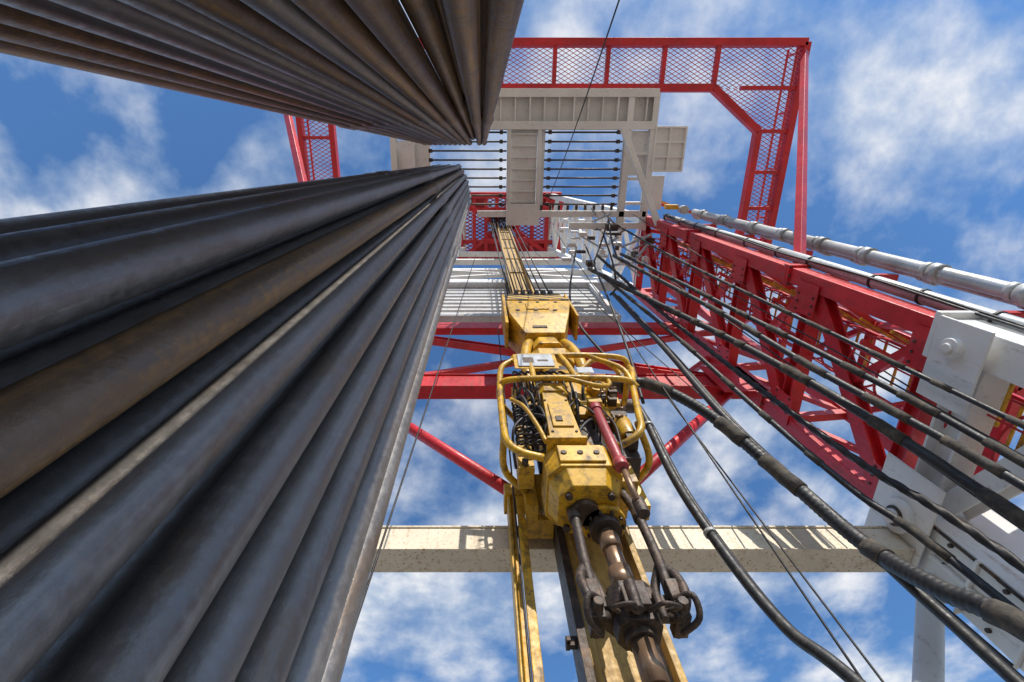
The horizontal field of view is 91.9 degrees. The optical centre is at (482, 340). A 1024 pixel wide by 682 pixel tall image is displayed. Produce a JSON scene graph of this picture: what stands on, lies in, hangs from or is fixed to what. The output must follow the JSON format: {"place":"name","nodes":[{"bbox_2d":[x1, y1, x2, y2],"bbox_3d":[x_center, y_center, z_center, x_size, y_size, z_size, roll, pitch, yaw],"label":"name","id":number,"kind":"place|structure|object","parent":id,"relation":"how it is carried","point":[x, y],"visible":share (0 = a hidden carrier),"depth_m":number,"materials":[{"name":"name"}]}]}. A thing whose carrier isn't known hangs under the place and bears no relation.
{"place":"outdoors","nodes":[
{"label":"outdoors","id":0,"kind":"place"},
{"bbox_2d":[0,0,1023,681],"label":"sky","id":1,"kind":"structure","parent":0,"point":[916,107],"materials":[{"name":"blue"}]},
{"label":"substructure legs","id":2,"kind":"object","parent":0,"visible":0},
{"bbox_3d":[1.500,2.514,-1.050,15.000,0.300,14.000,0,-70,0],"label":"deck plate","id":3,"kind":"object","parent":2,"relation":"on","visible":0},
{"bbox_2d":[0,40,426,144],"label":"drill pipe","id":4,"kind":"object","parent":3,"relation":"on","point":[17,50],"visible":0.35,"depth_m":2.77,"materials":[{"name":"metal"}]},
{"bbox_2d":[0,23,431,145],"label":"drill pipe","id":5,"kind":"object","parent":3,"relation":"on","point":[11,34],"visible":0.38,"depth_m":2.52,"materials":[{"name":"metal"}]},
{"bbox_2d":[0,4,436,145],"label":"drill pipe","id":6,"kind":"object","parent":3,"relation":"on","point":[18,18],"visible":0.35,"depth_m":2.28,"materials":[{"name":"metal"}]},
{"bbox_2d":[0,164,440,233],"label":"drill pipe","id":7,"kind":"object","parent":3,"relation":"on","point":[16,224],"visible":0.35,"depth_m":2.15,"materials":[{"name":"metal"}]},
{"bbox_2d":[0,0,441,145],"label":"drill pipe","id":8,"kind":"object","parent":3,"relation":"on","point":[53,11],"visible":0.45,"depth_m":2.14,"materials":[{"name":"metal"}]},
{"bbox_2d":[5,165,443,233],"bbox_3d":[-1.312,-2.373,7.224,0.176,18.600,0.176,-13,-70,5],"label":"drill pipe","id":9,"kind":"object","parent":3,"relation":"on","point":[205,202],"visible":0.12,"depth_m":2.27,"materials":[{"name":"metal"}]},
{"bbox_2d":[0,164,451,261],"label":"drill pipe","id":10,"kind":"object","parent":3,"relation":"on","point":[14,245],"visible":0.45,"depth_m":1.66,"materials":[{"name":"metal"}]},
{"bbox_2d":[0,171,453,363],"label":"drill pipe","id":11,"kind":"object","parent":3,"relation":"on","point":[20,349],"visible":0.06,"depth_m":1.46,"materials":[{"name":"metal"}]},
{"bbox_2d":[1,165,453,261],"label":"drill pipe","id":12,"kind":"object","parent":3,"relation":"on","point":[177,224],"visible":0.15,"depth_m":1.54,"materials":[{"name":"metal"}]},
{"bbox_2d":[0,170,458,388],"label":"drill pipe","id":13,"kind":"object","parent":3,"relation":"on","point":[26,364],"visible":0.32,"depth_m":1.31,"materials":[{"name":"metal"}]},
{"bbox_2d":[0,164,461,350],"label":"drill pipe","id":14,"kind":"object","parent":3,"relation":"on","point":[42,293],"visible":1,"depth_m":1.15,"materials":[{"name":"metal"}]},
{"bbox_2d":[0,175,461,554],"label":"drill pipe","id":15,"kind":"object","parent":3,"relation":"on","point":[28,505],"visible":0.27,"depth_m":1.14,"materials":[{"name":"metal"}]},
{"bbox_2d":[0,169,463,498],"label":"drill pipe","id":16,"kind":"object","parent":3,"relation":"on","point":[50,414],"visible":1,"depth_m":1.01,"materials":[{"name":"metal"}]},
{"bbox_2d":[0,174,466,681],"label":"drill pipe","id":17,"kind":"object","parent":3,"relation":"on","point":[61,566],"visible":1,"depth_m":0.88,"materials":[{"name":"metal"}]},
{"bbox_2d":[21,182,462,681],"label":"drill pipe","id":18,"kind":"object","parent":3,"relation":"on","point":[54,659],"visible":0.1,"depth_m":1.09,"materials":[{"name":"metal"}]},
{"bbox_2d":[49,0,446,145],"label":"drill pipe","id":19,"kind":"object","parent":3,"relation":"on","point":[121,14],"visible":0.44,"depth_m":2.17,"materials":[{"name":"metal"}]},
{"bbox_2d":[51,179,468,681],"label":"drill pipe","id":20,"kind":"object","parent":3,"relation":"on","point":[143,630],"visible":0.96,"depth_m":1.04,"materials":[{"name":"metal"}]},
{"bbox_2d":[118,0,451,145],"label":"drill pipe","id":21,"kind":"object","parent":3,"relation":"on","point":[180,15],"visible":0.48,"depth_m":2.23,"materials":[{"name":"metal"}]},
{"bbox_2d":[163,184,469,681],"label":"drill pipe","id":22,"kind":"object","parent":3,"relation":"on","point":[218,645],"visible":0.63,"depth_m":1.28,"materials":[{"name":"metal"}]},
{"bbox_2d":[176,0,456,144],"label":"drill pipe","id":23,"kind":"object","parent":3,"relation":"on","point":[242,18],"visible":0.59,"depth_m":2.29,"materials":[{"name":"metal"}]},
{"bbox_2d":[240,0,461,145],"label":"drill pipe","id":24,"kind":"object","parent":3,"relation":"on","point":[292,18],"visible":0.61,"depth_m":2.35,"materials":[{"name":"metal"}]},
{"bbox_2d":[234,189,470,681],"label":"drill pipe","id":25,"kind":"object","parent":3,"relation":"on","point":[271,654],"visible":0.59,"depth_m":1.53,"materials":[{"name":"metal"}]},
{"bbox_2d":[285,195,470,681],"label":"drill pipe","id":26,"kind":"object","parent":3,"relation":"on","point":[310,660],"visible":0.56,"depth_m":1.77,"materials":[{"name":"metal"}]},
{"bbox_2d":[291,0,466,145],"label":"drill pipe","id":27,"kind":"object","parent":3,"relation":"on","point":[341,21],"visible":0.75,"depth_m":2.37,"materials":[{"name":"metal"}]},
{"bbox_2d":[321,200,471,681],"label":"drill pipe","id":28,"kind":"object","parent":3,"relation":"on","point":[335,665],"visible":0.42,"depth_m":2.02,"materials":[{"name":"metal"}]},
{"bbox_2d":[345,0,471,145],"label":"drill pipe","id":29,"kind":"object","parent":3,"relation":"on","point":[383,22],"visible":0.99,"depth_m":2.40,"materials":[{"name":"metal"}]},
{"bbox_2d":[355,255,475,626],"bbox_3d":[-0.725,0.309,8.685,0.986,19.501,0.022,-8,-70,3],"label":"tugger wire","id":30,"kind":"object","parent":3,"relation":"on","point":[379,549],"visible":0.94,"depth_m":5.35,"materials":[{"name":"metal"}]},
{"bbox_2d":[391,0,469,137],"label":"drill pipe","id":31,"kind":"object","parent":3,"relation":"on","point":[401,11],"visible":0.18,"depth_m":3.35,"materials":[{"name":"metal"}]},
{"bbox_2d":[400,0,465,127],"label":"drill pipe","id":32,"kind":"object","parent":3,"relation":"on","point":[421,41],"visible":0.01,"depth_m":3.68,"materials":[{"name":"metal"}]},
{"bbox_2d":[402,0,474,139],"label":"drill pipe","id":33,"kind":"object","parent":3,"relation":"on","point":[423,15],"visible":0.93,"depth_m":3.17,"materials":[{"name":"metal"}]},
{"bbox_2d":[433,0,473,131],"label":"drill pipe","id":34,"kind":"object","parent":3,"relation":"on","point":[438,8],"visible":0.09,"depth_m":3.62,"materials":[{"name":"metal"}]},
{"bbox_2d":[440,0,475,138],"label":"drill pipe","id":35,"kind":"object","parent":3,"relation":"on","point":[455,56],"visible":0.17,"depth_m":3.41,"materials":[{"name":"metal"}]},
{"bbox_2d":[442,0,481,145],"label":"drill pipe","id":36,"kind":"object","parent":3,"relation":"on","point":[463,19],"visible":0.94,"depth_m":2.34,"materials":[{"name":"metal"}]},
{"bbox_2d":[480,0,485,139],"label":"drill pipe","id":37,"kind":"object","parent":3,"relation":"on","point":[482,24],"visible":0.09,"depth_m":3.04,"materials":[{"name":"metal"}]},
{"bbox_2d":[482,0,523,145],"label":"drill pipe","id":38,"kind":"object","parent":3,"relation":"on","point":[502,20],"visible":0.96,"depth_m":2.35,"materials":[{"name":"metal"}]},
{"bbox_2d":[498,328,532,681],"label":"tugger wire","id":39,"kind":"object","parent":3,"relation":"on","point":[526,629],"visible":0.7,"depth_m":5.12,"materials":[{"name":"metal"}]},
{"bbox_2d":[497,225,687,681],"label":"guide rail","id":40,"kind":"object","parent":3,"relation":"on","point":[607,658],"visible":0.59,"depth_m":5.07,"materials":[{"name":"yellow metal"}]},
{"bbox_2d":[496,352,702,681],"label":"top drive","id":41,"kind":"structure","parent":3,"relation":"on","point":[579,444],"depth_m":5.38,"materials":[{"name":"yellow paint"}]},
{"bbox_2d":[626,412,781,613],"bbox_3d":[2.949,2.557,3.808,1.313,8.802,0.353,-16,-71,6],"label":"service hose","id":42,"kind":"object","parent":41,"relation":"attached to","point":[677,472],"visible":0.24,"depth_m":6.07,"materials":[{"name":"black rubber"}]},
{"bbox_2d":[641,406,865,681],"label":"service hose","id":43,"kind":"object","parent":41,"relation":"attached to","point":[839,668],"visible":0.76,"depth_m":4.76,"materials":[{"name":"black rubber"}]},
{"bbox_2d":[370,194,1023,681],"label":"drilling mast","id":44,"kind":"object","parent":3,"relation":"on","point":[972,354],"visible":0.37,"depth_m":6.71,"materials":[{"name":"red metal"}]},
{"bbox_2d":[457,192,563,258],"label":"crown block","id":45,"kind":"structure","parent":44,"relation":"attached to","point":[486,242],"depth_m":34.44,"materials":[{"name":"red paint"}]},
{"bbox_2d":[489,220,547,295],"bbox_3d":[1.180,-4.212,22.418,1.612,25.001,0.542,0,-70,0],"label":"drilling line","id":46,"kind":"object","parent":45,"relation":"attached to","point":[505,280],"visible":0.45,"depth_m":18.45,"materials":[{"name":"metal"}]},
{"bbox_2d":[501,290,590,392],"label":"travelling block","id":47,"kind":"structure","parent":46,"relation":"hanging from","point":[536,321],"depth_m":10.55,"materials":[{"name":"yellow paint"}]},
{"bbox_2d":[390,88,687,229],"bbox_3d":[1.790,-5.780,16.048,9.680,1.486,4.425,0,-70,0],"label":"racking board","id":48,"kind":"object","parent":44,"relation":"attached to","point":[526,118],"visible":0.88,"depth_m":16.32,"materials":[{"name":"white paint"}]},
{"bbox_2d":[548,0,619,199],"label":"tugger wire","id":49,"kind":"object","parent":48,"relation":"attached to","point":[590,83],"visible":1,"depth_m":8.04,"materials":[{"name":"metal"}]},
{"bbox_2d":[596,228,1023,531],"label":"tugger wire","id":50,"kind":"object","parent":48,"relation":"attached to","point":[800,371],"visible":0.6,"depth_m":7.86,"materials":[{"name":"metal"}]},
{"bbox_2d":[283,37,811,263],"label":"elevated walkway","id":51,"kind":"structure","parent":44,"relation":"attached to","point":[797,95],"depth_m":15.99,"materials":[{"name":"red paint"}]},
{"bbox_2d":[559,208,654,276],"bbox_3d":[4.309,-3.435,16.714,3.364,4.167,1.889,7,-70,-3],"label":"mast junction box","id":52,"kind":"object","parent":44,"relation":"attached to","point":[613,227],"visible":0.77,"depth_m":16.72,"materials":[{"name":"white paint"}]},
{"bbox_2d":[569,246,610,360],"bbox_3d":[2.775,-1.256,12.960,1.331,10.008,0.379,-26,-72,9],"label":"cable loop","id":53,"kind":"object","parent":52,"relation":"attached to","point":[590,339],"visible":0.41,"depth_m":11.17,"materials":[{"name":"black rubber"}]},
{"bbox_2d":[591,220,607,267],"bbox_3d":[3.945,-3.289,16.685,0.067,2.034,1.624,33,-73,-11],"label":"cable loop","id":54,"kind":"object","parent":52,"relation":"attached to","point":[599,246],"visible":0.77,"depth_m":16.46,"materials":[{"name":"black rubber"}]},
{"bbox_2d":[602,233,616,295],"bbox_3d":[3.942,-2.568,15.876,0.214,3.628,1.433,14,-71,-5],"label":"cable loop","id":55,"kind":"object","parent":52,"relation":"attached to","point":[610,294],"visible":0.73,"depth_m":15.01,"materials":[{"name":"black rubber"}]},
{"bbox_2d":[608,219,616,254],"bbox_3d":[4.083,-3.365,15.700,0.099,3.813,0.976,39,-74,-13],"label":"cable loop","id":56,"kind":"object","parent":52,"relation":"attached to","point":[611,237],"visible":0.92,"depth_m":15.45,"materials":[{"name":"black rubber"}]},
{"bbox_2d":[584,244,644,403],"bbox_3d":[3.162,-1.145,12.785,1.401,10.408,0.240,-40,-75,13],"label":"cable loop","id":57,"kind":"object","parent":52,"relation":"attached to","point":[628,353],"visible":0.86,"depth_m":10.92,"materials":[{"name":"black rubber"}]},
{"bbox_2d":[555,231,861,677],"bbox_3d":[2.800,-0.513,10.567,0.024,15.802,1.573,-14,-71,5],"label":"tugger wire","id":58,"kind":"object","parent":44,"relation":"attached to","point":[802,592],"visible":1,"depth_m":5.38,"materials":[{"name":"metal"}]},
{"bbox_2d":[514,233,1013,665],"bbox_3d":[3.200,-1.855,16.998,3.247,26.803,0.024,7,-70,-2],"label":"tugger wire","id":59,"kind":"object","parent":44,"relation":"attached to","point":[983,639],"visible":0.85,"depth_m":5.14,"materials":[{"name":"metal"}]},
{"bbox_2d":[633,214,908,386],"bbox_3d":[5.700,-1.214,10.737,0.022,13.004,2.226,-38,-74,13],"label":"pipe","id":60,"kind":"object","parent":44,"relation":"attached to","point":[905,384],"visible":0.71,"depth_m":10.17,"materials":[{"name":"metal"}]},
{"bbox_2d":[650,238,1023,461],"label":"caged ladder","id":61,"kind":"object","parent":44,"relation":"attached to","point":[887,341],"visible":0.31,"depth_m":8.20,"materials":[{"name":"red metal"}]},
{"bbox_2d":[654,379,883,681],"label":"tugger wire","id":62,"kind":"object","parent":3,"relation":"on","point":[829,611],"visible":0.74,"depth_m":5.20,"materials":[{"name":"metal"}]},
{"bbox_2d":[587,267,1023,528],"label":"hydraulic hose","id":63,"kind":"object","parent":3,"relation":"on","point":[1008,509],"visible":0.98,"depth_m":5.89,"materials":[{"name":"black rubber"}]},
{"bbox_2d":[596,254,1023,573],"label":"hose","id":64,"kind":"object","parent":3,"relation":"on","point":[1002,552],"visible":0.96,"depth_m":5.78,"materials":[{"name":"rubber"}]},
{"bbox_2d":[603,278,1023,611],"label":"hydraulic hose","id":65,"kind":"object","parent":3,"relation":"on","point":[942,552],"visible":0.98,"depth_m":5.74,"materials":[{"name":"black rubber"}]},
{"bbox_2d":[612,254,1023,491],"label":"hydraulic hose","id":66,"kind":"object","parent":3,"relation":"on","point":[985,463],"visible":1,"depth_m":5.86,"materials":[{"name":"black rubber"}]},
{"bbox_2d":[612,292,1023,681],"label":"hydraulic hose","id":67,"kind":"object","parent":3,"relation":"on","point":[993,661],"visible":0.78,"depth_m":4.49,"materials":[{"name":"black rubber"}]},
{"bbox_2d":[617,224,1023,428],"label":"hydraulic hose","id":68,"kind":"object","parent":3,"relation":"on","point":[1011,419],"visible":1,"depth_m":6.39,"materials":[{"name":"black rubber"}]},
{"bbox_2d":[618,295,1023,677],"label":"hydraulic hose","id":69,"kind":"object","parent":3,"relation":"on","point":[728,414],"visible":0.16,"depth_m":8.02,"materials":[{"name":"black rubber"}]},
{"bbox_2d":[620,253,1023,468],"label":"hydraulic hose","id":70,"kind":"object","parent":3,"relation":"on","point":[1016,458],"visible":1,"depth_m":5.99,"materials":[{"name":"black rubber"}]},
{"bbox_2d":[636,377,1023,641],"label":"mud hose","id":71,"kind":"object","parent":3,"relation":"on","point":[1006,617],"visible":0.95,"depth_m":5.11,"materials":[{"name":"black rubber"}]},
{"bbox_2d":[638,241,1023,455],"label":"tugger wire","id":72,"kind":"object","parent":3,"relation":"on","point":[950,415],"visible":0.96,"depth_m":7.06,"materials":[{"name":"metal"}]},
{"bbox_2d":[663,205,1023,332],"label":"standpipe","id":73,"kind":"object","parent":3,"relation":"on","point":[949,276],"visible":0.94,"depth_m":8.02,"materials":[{"name":"metal"}]}
]}

